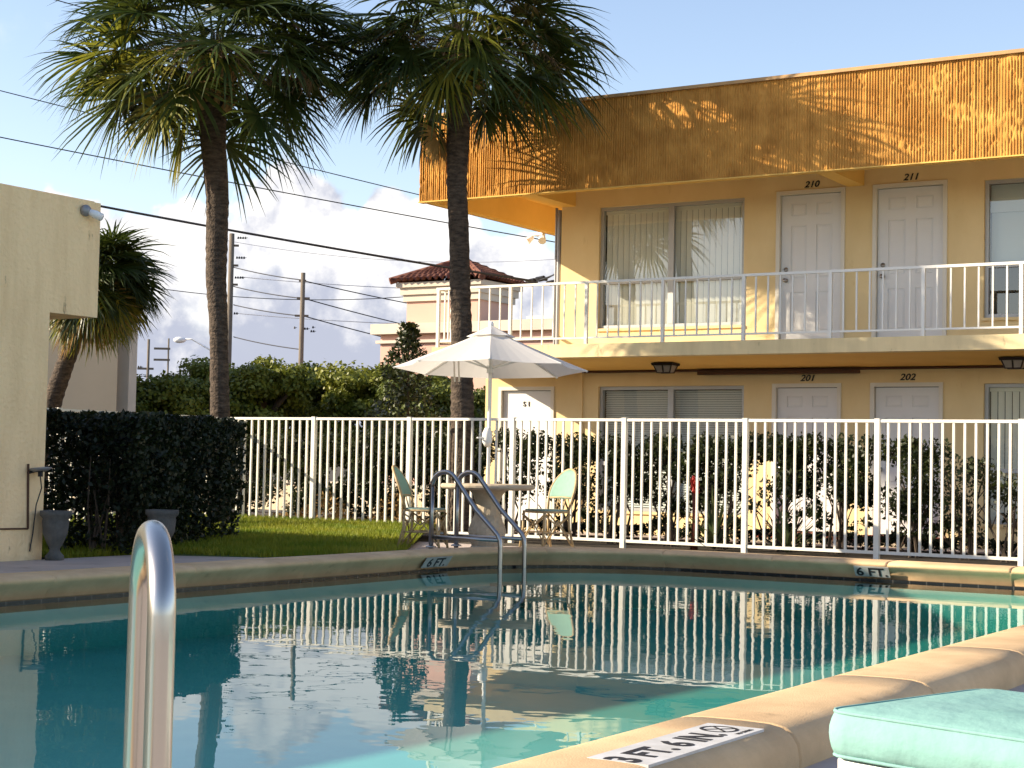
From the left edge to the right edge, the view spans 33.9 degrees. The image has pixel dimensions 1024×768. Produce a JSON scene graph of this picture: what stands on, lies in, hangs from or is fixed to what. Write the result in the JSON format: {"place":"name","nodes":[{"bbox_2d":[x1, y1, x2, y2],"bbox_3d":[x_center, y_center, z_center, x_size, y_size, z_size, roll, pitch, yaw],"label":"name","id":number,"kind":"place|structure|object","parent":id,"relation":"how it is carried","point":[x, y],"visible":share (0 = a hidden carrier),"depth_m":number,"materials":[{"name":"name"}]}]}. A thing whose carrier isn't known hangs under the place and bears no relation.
{"place":"outdoors","nodes":[
{"label":"outdoors","id":0,"kind":"place"},
{"bbox_2d":[0,183,100,561],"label":"cream building","id":1,"kind":"structure","parent":0,"point":[49,254],"depth_m":14.87,"materials":[{"name":"paint"}]},
{"bbox_2d":[29,467,51,550],"bbox_3d":[-4.170,1.104,14.819,0.200,0.749,0.197,-1,-3,32],"label":"water pipe","id":2,"kind":"object","parent":1,"relation":"attached to","point":[40,470],"visible":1,"depth_m":14.82,"materials":[{"name":"grey metal"}]},
{"bbox_2d":[80,205,103,220],"bbox_3d":[-3.859,-1.572,15.432,0.214,0.145,0.098,2,-3,-23],"label":"outdoor floodlight","id":3,"kind":"object","parent":1,"relation":"attached to","point":[86,210],"visible":1,"depth_m":15.39,"materials":[{"name":"grey metal"}]},
{"bbox_2d":[56,0,264,57],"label":"power line","id":4,"kind":"object","parent":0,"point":[80,6],"visible":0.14,"depth_m":30.72,"materials":[{"name":"black rubber"}]},
{"bbox_2d":[0,90,418,194],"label":"power line","id":5,"kind":"object","parent":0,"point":[240,150],"visible":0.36,"depth_m":36.01,"materials":[{"name":"grey metal"}]},
{"bbox_2d":[42,512,435,557],"bbox_3d":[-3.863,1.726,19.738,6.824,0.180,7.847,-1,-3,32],"label":"lawn grass","id":6,"kind":"structure","parent":0,"point":[267,536],"depth_m":18.11,"materials":[{"name":"green plant"}]},
{"bbox_2d":[43,407,246,553],"bbox_3d":[-3.718,0.993,17.334,1.131,1.436,3.120,1,-3,10],"label":"clipped hedge","id":7,"kind":"object","parent":6,"relation":"on","point":[170,461],"visible":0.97,"depth_m":16.34,"materials":[{"name":"green plant"}]},
{"bbox_2d":[19,0,387,522],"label":"palm tree","id":8,"kind":"object","parent":6,"relation":"on","point":[208,87],"visible":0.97,"depth_m":21.65,"materials":[{"name":"green plant"}]},
{"bbox_2d":[0,137,554,242],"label":"power line","id":9,"kind":"object","parent":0,"point":[269,189],"visible":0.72,"depth_m":34.63,"materials":[{"name":"grey metal"}]},
{"bbox_2d":[370,260,552,483],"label":"pink building","id":10,"kind":"structure","parent":0,"point":[418,290],"depth_m":55.68,"materials":[{"name":"paint"}]},
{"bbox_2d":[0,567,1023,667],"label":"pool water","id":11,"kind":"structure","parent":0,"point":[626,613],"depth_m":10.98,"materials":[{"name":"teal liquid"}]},
{"bbox_2d":[0,0,1023,457],"label":"sky","id":12,"kind":"structure","parent":0,"point":[666,43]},
{"bbox_2d":[42,466,1017,565],"bbox_3d":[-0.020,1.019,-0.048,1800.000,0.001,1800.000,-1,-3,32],"label":"ground","id":13,"kind":"structure","parent":0,"point":[534,542],"depth_m":21.10,"materials":[{"name":"beige concrete"}]},
{"bbox_2d":[44,219,182,505],"bbox_3d":[-7.007,-0.238,27.830,2.836,4.928,2.805,-1,-3,32],"label":"palm tree","id":14,"kind":"object","parent":13,"relation":"on","point":[126,292],"visible":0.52,"depth_m":27.57,"materials":[{"name":"green plant"}]},
{"bbox_2d":[137,339,153,378],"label":"utility pole","id":15,"kind":"object","parent":13,"relation":"on","point":[147,369],"visible":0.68,"depth_m":119.84,"materials":[{"name":"grey wood"}]},
{"bbox_2d":[154,338,169,372],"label":"utility pole","id":16,"kind":"object","parent":13,"relation":"on","point":[159,348],"visible":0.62,"depth_m":139.87,"materials":[{"name":"grey wood"}]},
{"bbox_2d":[60,500,426,517],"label":"parking lot","id":17,"kind":"structure","parent":13,"relation":"on","point":[266,510],"depth_m":32.06,"materials":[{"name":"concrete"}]},
{"bbox_2d":[47,320,137,489],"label":"building","id":18,"kind":"structure","parent":17,"relation":"on","point":[99,383],"depth_m":39.83,"materials":[{"name":"beige paint"}]},
{"bbox_2d":[135,373,209,415],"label":"tree","id":19,"kind":"object","parent":17,"relation":"on","point":[178,394],"visible":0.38,"depth_m":43.37,"materials":[{"name":"green plant"}]},
{"bbox_2d":[173,337,209,350],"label":"street lamp","id":20,"kind":"object","parent":17,"relation":"on","point":[179,340],"visible":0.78,"depth_m":57.95,"materials":[{"name":"white metal"}]},
{"bbox_2d":[155,355,250,433],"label":"tree","id":21,"kind":"object","parent":17,"relation":"on","point":[195,369],"visible":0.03,"depth_m":46.85,"materials":[{"name":"green plant"}]},
{"bbox_2d":[227,233,246,367],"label":"utility pole","id":22,"kind":"object","parent":17,"relation":"on","point":[231,265],"visible":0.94,"depth_m":69.82,"materials":[{"name":"brown wood"}]},
{"bbox_2d":[236,242,554,261],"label":"power line","id":23,"kind":"object","parent":22,"relation":"attached to","point":[379,259],"visible":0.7,"depth_m":84.97,"materials":[{"name":"black metal"}]},
{"bbox_2d":[73,479,445,515],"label":"boundary wall","id":24,"kind":"structure","parent":17,"relation":"on","point":[419,503],"depth_m":32.91,"materials":[{"name":"beige paint"}]},
{"bbox_2d":[197,354,329,478],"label":"tree","id":25,"kind":"object","parent":17,"relation":"on","point":[257,388],"visible":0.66,"depth_m":43.97,"materials":[{"name":"green plant"}]},
{"bbox_2d":[294,273,314,364],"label":"utility pole","id":26,"kind":"object","parent":17,"relation":"on","point":[302,298],"visible":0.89,"depth_m":61.86,"materials":[{"name":"brown wood"}]},
{"bbox_2d":[233,304,294,315],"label":"power line","id":27,"kind":"object","parent":26,"relation":"attached to","point":[264,311],"visible":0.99,"depth_m":66.05,"materials":[{"name":"black rubber"}]},
{"bbox_2d":[233,286,296,297],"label":"power line","id":28,"kind":"object","parent":26,"relation":"attached to","point":[265,293],"visible":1,"depth_m":65.92,"materials":[{"name":"black rubber"}]},
{"bbox_2d":[233,336,298,349],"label":"power line","id":29,"kind":"object","parent":26,"relation":"attached to","point":[266,344],"visible":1,"depth_m":65.74,"materials":[{"name":"grey metal"}]},
{"bbox_2d":[234,267,300,279],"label":"power line","id":30,"kind":"object","parent":26,"relation":"attached to","point":[267,274],"visible":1,"depth_m":65.77,"materials":[{"name":"grey metal"}]},
{"bbox_2d":[167,289,399,299],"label":"power line","id":31,"kind":"object","parent":26,"relation":"attached to","point":[291,299],"visible":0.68,"depth_m":89.97,"materials":[{"name":"grey metal"}]},
{"bbox_2d":[240,313,395,323],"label":"power line","id":32,"kind":"object","parent":26,"relation":"attached to","point":[318,319],"visible":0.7,"depth_m":84.98,"materials":[{"name":"black rubber"}]},
{"bbox_2d":[245,277,395,287],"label":"power line","id":33,"kind":"object","parent":26,"relation":"attached to","point":[322,283],"visible":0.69,"depth_m":84.98,"materials":[{"name":"black rubber"}]},
{"bbox_2d":[307,317,380,336],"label":"power line","id":34,"kind":"object","parent":26,"relation":"attached to","point":[340,326],"visible":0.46,"depth_m":63.77,"materials":[{"name":"grey metal"}]},
{"bbox_2d":[306,299,397,322],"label":"power line","id":35,"kind":"object","parent":26,"relation":"attached to","point":[351,311],"visible":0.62,"depth_m":64.38,"materials":[{"name":"black rubber"}]},
{"bbox_2d":[306,281,406,302],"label":"power line","id":36,"kind":"object","parent":26,"relation":"attached to","point":[355,292],"visible":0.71,"depth_m":64.67,"materials":[{"name":"grey metal"}]},
{"bbox_2d":[269,360,362,476],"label":"tree","id":37,"kind":"object","parent":17,"relation":"on","point":[317,396],"visible":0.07,"depth_m":47.38,"materials":[{"name":"green plant"}]},
{"bbox_2d":[295,358,409,479],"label":"tree","id":38,"kind":"object","parent":17,"relation":"on","point":[353,394],"visible":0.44,"depth_m":45.40,"materials":[{"name":"green plant"}]},
{"bbox_2d":[361,373,484,483],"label":"tree","id":39,"kind":"object","parent":17,"relation":"on","point":[440,388],"visible":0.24,"depth_m":43.23,"materials":[{"name":"green plant"}]},
{"bbox_2d":[444,386,485,482],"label":"tree","id":40,"kind":"object","parent":17,"relation":"on","point":[479,400],"visible":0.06,"depth_m":46.00,"materials":[{"name":"green plant"}]},
{"bbox_2d":[232,433,297,514],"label":"shrub","id":41,"kind":"object","parent":13,"relation":"on","point":[267,482],"visible":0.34,"depth_m":25.16,"materials":[{"name":"green plant"}]},
{"bbox_2d":[280,430,361,516],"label":"shrub","id":42,"kind":"object","parent":13,"relation":"on","point":[323,477],"visible":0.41,"depth_m":24.64,"materials":[{"name":"green plant"}]},
{"bbox_2d":[272,491,448,533],"bbox_3d":[-2.086,1.783,23.466,3.046,0.556,0.369,-1,-3,32],"label":"croton bed","id":43,"kind":"object","parent":13,"relation":"on","point":[337,512],"visible":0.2,"depth_m":23.61,"materials":[{"name":"plant"}]},
{"bbox_2d":[333,428,422,519],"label":"shrub","id":44,"kind":"object","parent":13,"relation":"on","point":[375,465],"visible":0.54,"depth_m":23.81,"materials":[{"name":"green plant"}]},
{"bbox_2d":[364,321,447,520],"bbox_3d":[-1.775,0.635,28.915,1.772,3.490,1.800,-1,-3,32],"label":"young tree","id":45,"kind":"object","parent":13,"relation":"on","point":[409,334],"visible":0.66,"depth_m":28.84,"materials":[{"name":"green plant"}]},
{"bbox_2d":[0,645,868,767],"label":"pool basin","id":46,"kind":"object","parent":13,"relation":"in","point":[253,710],"visible":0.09,"depth_m":9.30,"materials":[{"name":"liquid"}]},
{"bbox_2d":[0,565,1023,604],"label":"waterline tile","id":47,"kind":"object","parent":46,"relation":"attached to","point":[332,577],"visible":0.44,"depth_m":14.90,"materials":[{"name":"tile"}]},
{"bbox_2d":[400,427,490,522],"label":"shrub","id":48,"kind":"object","parent":13,"relation":"on","point":[436,462],"visible":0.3,"depth_m":23.34,"materials":[{"name":"green plant"}]},
{"bbox_2d":[311,0,631,535],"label":"palm tree","id":49,"kind":"object","parent":13,"relation":"on","point":[458,71],"visible":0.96,"depth_m":22.33,"materials":[{"name":"green plant"}]},
{"bbox_2d":[0,542,1023,767],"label":"pool deck","id":50,"kind":"structure","parent":13,"relation":"on","point":[70,563],"depth_m":14.52,"materials":[{"name":"beige concrete"}]},
{"bbox_2d":[40,510,71,560],"bbox_3d":[-4.047,1.348,14.882,0.275,0.450,0.275,-1,-3,32],"label":"planter urn","id":51,"kind":"object","parent":50,"relation":"on","point":[55,525],"visible":0.94,"depth_m":14.80,"materials":[{"name":"stone"}]},
{"bbox_2d":[145,509,178,537],"bbox_3d":[-3.281,1.403,15.724,0.310,0.450,0.310,-1,-3,32],"label":"planter urn","id":52,"kind":"object","parent":50,"relation":"on","point":[166,518],"visible":0.51,"depth_m":15.63,"materials":[{"name":"stone"}]},
{"bbox_2d":[392,465,448,547],"bbox_3d":[-1.012,1.340,18.182,0.608,0.917,0.446,1,-3,12],"label":"bistro chair","id":53,"kind":"object","parent":50,"relation":"on","point":[404,488],"visible":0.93,"depth_m":18.14,"materials":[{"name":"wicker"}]},
{"bbox_2d":[441,483,534,546],"bbox_3d":[-0.268,1.449,18.252,1.030,0.728,1.030,-1,-3,32],"label":"round table","id":54,"kind":"object","parent":50,"relation":"on","point":[487,508],"visible":0.73,"depth_m":18.11,"materials":[{"name":"concrete"}]},
{"bbox_2d":[393,321,587,483],"bbox_3d":[-0.250,0.551,18.276,1.977,2.485,1.975,0,-3,22],"label":"patio umbrella","id":55,"kind":"object","parent":54,"relation":"on","point":[490,352],"visible":1,"depth_m":18.28,"materials":[{"name":"white fabric"}]},
{"bbox_2d":[519,468,577,546],"bbox_3d":[0.433,1.389,18.607,0.608,0.917,0.446,3,-4,-40],"label":"bistro chair","id":56,"kind":"object","parent":50,"relation":"on","point":[564,485],"visible":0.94,"depth_m":18.64,"materials":[{"name":"wicker"}]},
{"bbox_2d":[838,758,891,767],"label":"sun lounger","id":57,"kind":"object","parent":50,"relation":"on","point":[844,763],"visible":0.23,"depth_m":3.66,"materials":[{"name":"white"}]},
{"bbox_2d":[829,689,1023,767],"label":"lounger cushion","id":58,"kind":"object","parent":57,"relation":"on","point":[976,728],"visible":1,"depth_m":3.56,"materials":[{"name":"teal fabric"}]},
{"bbox_2d":[0,547,1023,767],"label":"pool coping","id":59,"kind":"object","parent":13,"relation":"on","point":[793,723],"visible":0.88,"depth_m":8.06,"materials":[{"name":"beige concrete"}]},
{"bbox_2d":[123,520,175,767],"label":"grab rail","id":60,"kind":"object","parent":59,"relation":"attached to","point":[149,696],"visible":1,"depth_m":2.91,"materials":[{"name":"silver metal"}]},
{"bbox_2d":[421,556,452,567],"bbox_3d":[-0.690,1.635,15.442,0.068,0.098,0.420,-1,-3,32],"label":"depth marker","id":61,"kind":"object","parent":59,"relation":"attached to","point":[436,561],"visible":1,"depth_m":15.43,"materials":[{"name":"white tile"}]},
{"bbox_2d":[426,470,526,569],"bbox_3d":[-0.351,1.895,16.170,0.865,2.128,0.550,-1,-3,32],"label":"pool ladder","id":62,"kind":"object","parent":59,"relation":"attached to","point":[497,537],"visible":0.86,"depth_m":16.19,"materials":[{"name":"silver metal"}]},
{"bbox_2d":[587,723,763,767],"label":"depth marker","id":63,"kind":"object","parent":59,"relation":"on","point":[653,752],"visible":1,"depth_m":4.95,"materials":[{"name":"white tile"}]},
{"bbox_2d":[853,566,890,577],"bbox_3d":[3.273,1.707,15.284,0.330,0.098,0.068,-1,-3,32],"label":"depth marker","id":64,"kind":"object","parent":59,"relation":"attached to","point":[868,571],"visible":1,"depth_m":15.28,"materials":[{"name":"white tile"}]},
{"bbox_2d":[474,426,550,533],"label":"shrub","id":65,"kind":"object","parent":13,"relation":"on","point":[524,459],"visible":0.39,"depth_m":22.88,"materials":[{"name":"green plant"}]},
{"bbox_2d":[47,408,1023,565],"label":"pool fence","id":66,"kind":"object","parent":13,"relation":"on","point":[744,546],"visible":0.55,"depth_m":20.45,"materials":[{"name":"white metal"}]},
{"bbox_2d":[524,431,612,541],"bbox_3d":[0.699,1.357,22.368,1.350,1.490,0.701,-1,-3,32],"label":"shrub","id":67,"kind":"object","parent":13,"relation":"on","point":[575,466],"visible":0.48,"depth_m":22.23,"materials":[{"name":"green plant"}]},
{"bbox_2d":[577,433,665,543],"bbox_3d":[1.410,1.373,21.917,1.270,1.454,0.795,-1,-3,32],"label":"shrub","id":68,"kind":"object","parent":13,"relation":"on","point":[637,472],"visible":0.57,"depth_m":21.82,"materials":[{"name":"green plant"}]},
{"bbox_2d":[634,432,714,546],"bbox_3d":[2.108,1.354,21.644,1.171,1.488,0.837,-1,-3,32],"label":"shrub","id":69,"kind":"object","parent":13,"relation":"on","point":[683,471],"visible":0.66,"depth_m":21.50,"materials":[{"name":"green plant"}]},
{"bbox_2d":[690,475,699,549],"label":"red flower plant","id":70,"kind":"object","parent":13,"relation":"on","point":[693,483],"visible":0.71,"depth_m":20.71,"materials":[{"name":"red plant"}]},
{"bbox_2d":[656,487,751,548],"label":"spiky plant","id":71,"kind":"object","parent":13,"relation":"on","point":[710,535],"visible":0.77,"depth_m":20.60,"materials":[{"name":"plant"}]},
{"bbox_2d":[418,48,1023,548],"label":"motel building","id":72,"kind":"structure","parent":13,"relation":"on","point":[838,244],"depth_m":23.16,"materials":[{"name":"yellow paint"}]},
{"bbox_2d":[101,205,530,281],"bbox_3d":[-9.104,-3.567,26.999,18.903,3.474,0.038,1,-3,0],"label":"power line","id":73,"kind":"object","parent":72,"relation":"attached to","point":[317,245],"visible":0.73,"depth_m":26.98,"materials":[{"name":"black rubber"}]},
{"bbox_2d":[497,386,554,520],"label":"door","id":74,"kind":"structure","parent":72,"relation":"in","point":[519,402],"depth_m":25.90,"materials":[{"name":"beige wood"}]},
{"bbox_2d":[594,386,743,517],"bbox_3d":[2.324,0.976,24.651,2.410,1.890,0.191,-1,-3,32],"label":"window","id":75,"kind":"structure","parent":72,"relation":"in","point":[671,393],"depth_m":24.69,"materials":[{"name":"grey glass"}]},
{"bbox_2d":[598,198,744,331],"bbox_3d":[2.359,-1.735,24.805,2.410,1.880,0.215,-1,-3,32],"label":"window","id":76,"kind":"structure","parent":72,"relation":"in","point":[721,238],"depth_m":24.81,"materials":[{"name":"grey"}]},
{"bbox_2d":[770,375,840,531],"bbox_3d":[4.124,0.971,23.502,1.020,2.204,0.137,-1,-3,32],"label":"door","id":77,"kind":"structure","parent":72,"relation":"in","point":[793,400],"depth_m":23.52,"materials":[{"name":"beige wood"}]},
{"bbox_2d":[775,180,845,338],"bbox_3d":[4.202,-1.681,23.612,1.020,2.354,0.137,-1,-3,32],"label":"door","id":78,"kind":"structure","parent":72,"relation":"in","point":[810,224],"depth_m":23.63,"materials":[{"name":"beige wood"}]},
{"bbox_2d":[869,373,942,537],"bbox_3d":[5.345,0.960,22.750,1.010,2.204,0.137,-1,-3,32],"label":"door","id":79,"kind":"structure","parent":72,"relation":"in","point":[912,400],"depth_m":22.80,"materials":[{"name":"beige wood"}]},
{"bbox_2d":[871,173,947,336],"bbox_3d":[5.420,-1.692,22.862,1.040,2.353,0.137,-1,-3,32],"label":"door","id":80,"kind":"structure","parent":72,"relation":"in","point":[910,219],"depth_m":22.88,"materials":[{"name":"beige wood"}]},
{"bbox_2d":[980,383,1023,527],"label":"window","id":81,"kind":"structure","parent":72,"relation":"in","point":[997,391],"depth_m":22.19,"materials":[{"name":"grey"}]},
{"bbox_2d":[981,178,1023,320],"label":"window","id":82,"kind":"structure","parent":72,"relation":"in","point":[1008,198],"depth_m":22.34,"materials":[{"name":"grey glass"}]},
{"bbox_2d":[425,515,1017,554],"bbox_3d":[3.962,2.008,21.845,12.237,0.252,0.386,-1,-3,32],"label":"border hedge","id":83,"kind":"object","parent":13,"relation":"on","point":[924,544],"visible":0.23,"depth_m":21.72,"materials":[{"name":"green plant"}]},
{"bbox_2d":[686,431,762,548],"bbox_3d":[2.681,1.343,21.197,1.050,1.494,0.689,-1,-3,32],"label":"shrub","id":84,"kind":"object","parent":13,"relation":"on","point":[721,473],"visible":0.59,"depth_m":21.14,"materials":[{"name":"green plant"}]},
{"bbox_2d":[515,529,1017,554],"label":"walkway","id":85,"kind":"structure","parent":13,"relation":"on","point":[981,551],"depth_m":22.42,"materials":[{"name":"beige concrete"}]},
{"bbox_2d":[727,431,827,551],"bbox_3d":[3.338,1.321,20.898,1.300,1.537,0.797,-1,-3,32],"label":"shrub","id":86,"kind":"object","parent":13,"relation":"on","point":[789,469],"visible":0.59,"depth_m":20.72,"materials":[{"name":"green plant"}]},
{"bbox_2d":[739,497,839,551],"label":"spiky plant","id":87,"kind":"object","parent":13,"relation":"on","point":[788,537],"visible":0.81,"depth_m":20.10,"materials":[{"name":"plant"}]},
{"bbox_2d":[792,431,891,553],"bbox_3d":[4.006,1.321,20.429,1.212,1.500,0.837,-1,-3,32],"label":"shrub","id":88,"kind":"object","parent":13,"relation":"on","point":[850,480],"visible":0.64,"depth_m":20.36,"materials":[{"name":"green plant"}]},
{"bbox_2d":[880,433,951,557],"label":"shrub","id":89,"kind":"object","parent":13,"relation":"on","point":[915,488],"visible":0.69,"depth_m":19.79,"materials":[{"name":"green plant"}]},
{"bbox_2d":[925,453,996,559],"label":"shrub","id":90,"kind":"object","parent":13,"relation":"on","point":[959,517],"visible":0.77,"depth_m":19.57,"materials":[{"name":"green plant"}]},
{"bbox_2d":[966,467,1017,562],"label":"shrub","id":91,"kind":"object","parent":13,"relation":"on","point":[1005,486],"visible":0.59,"depth_m":19.36,"materials":[{"name":"green plant"}]}
]}

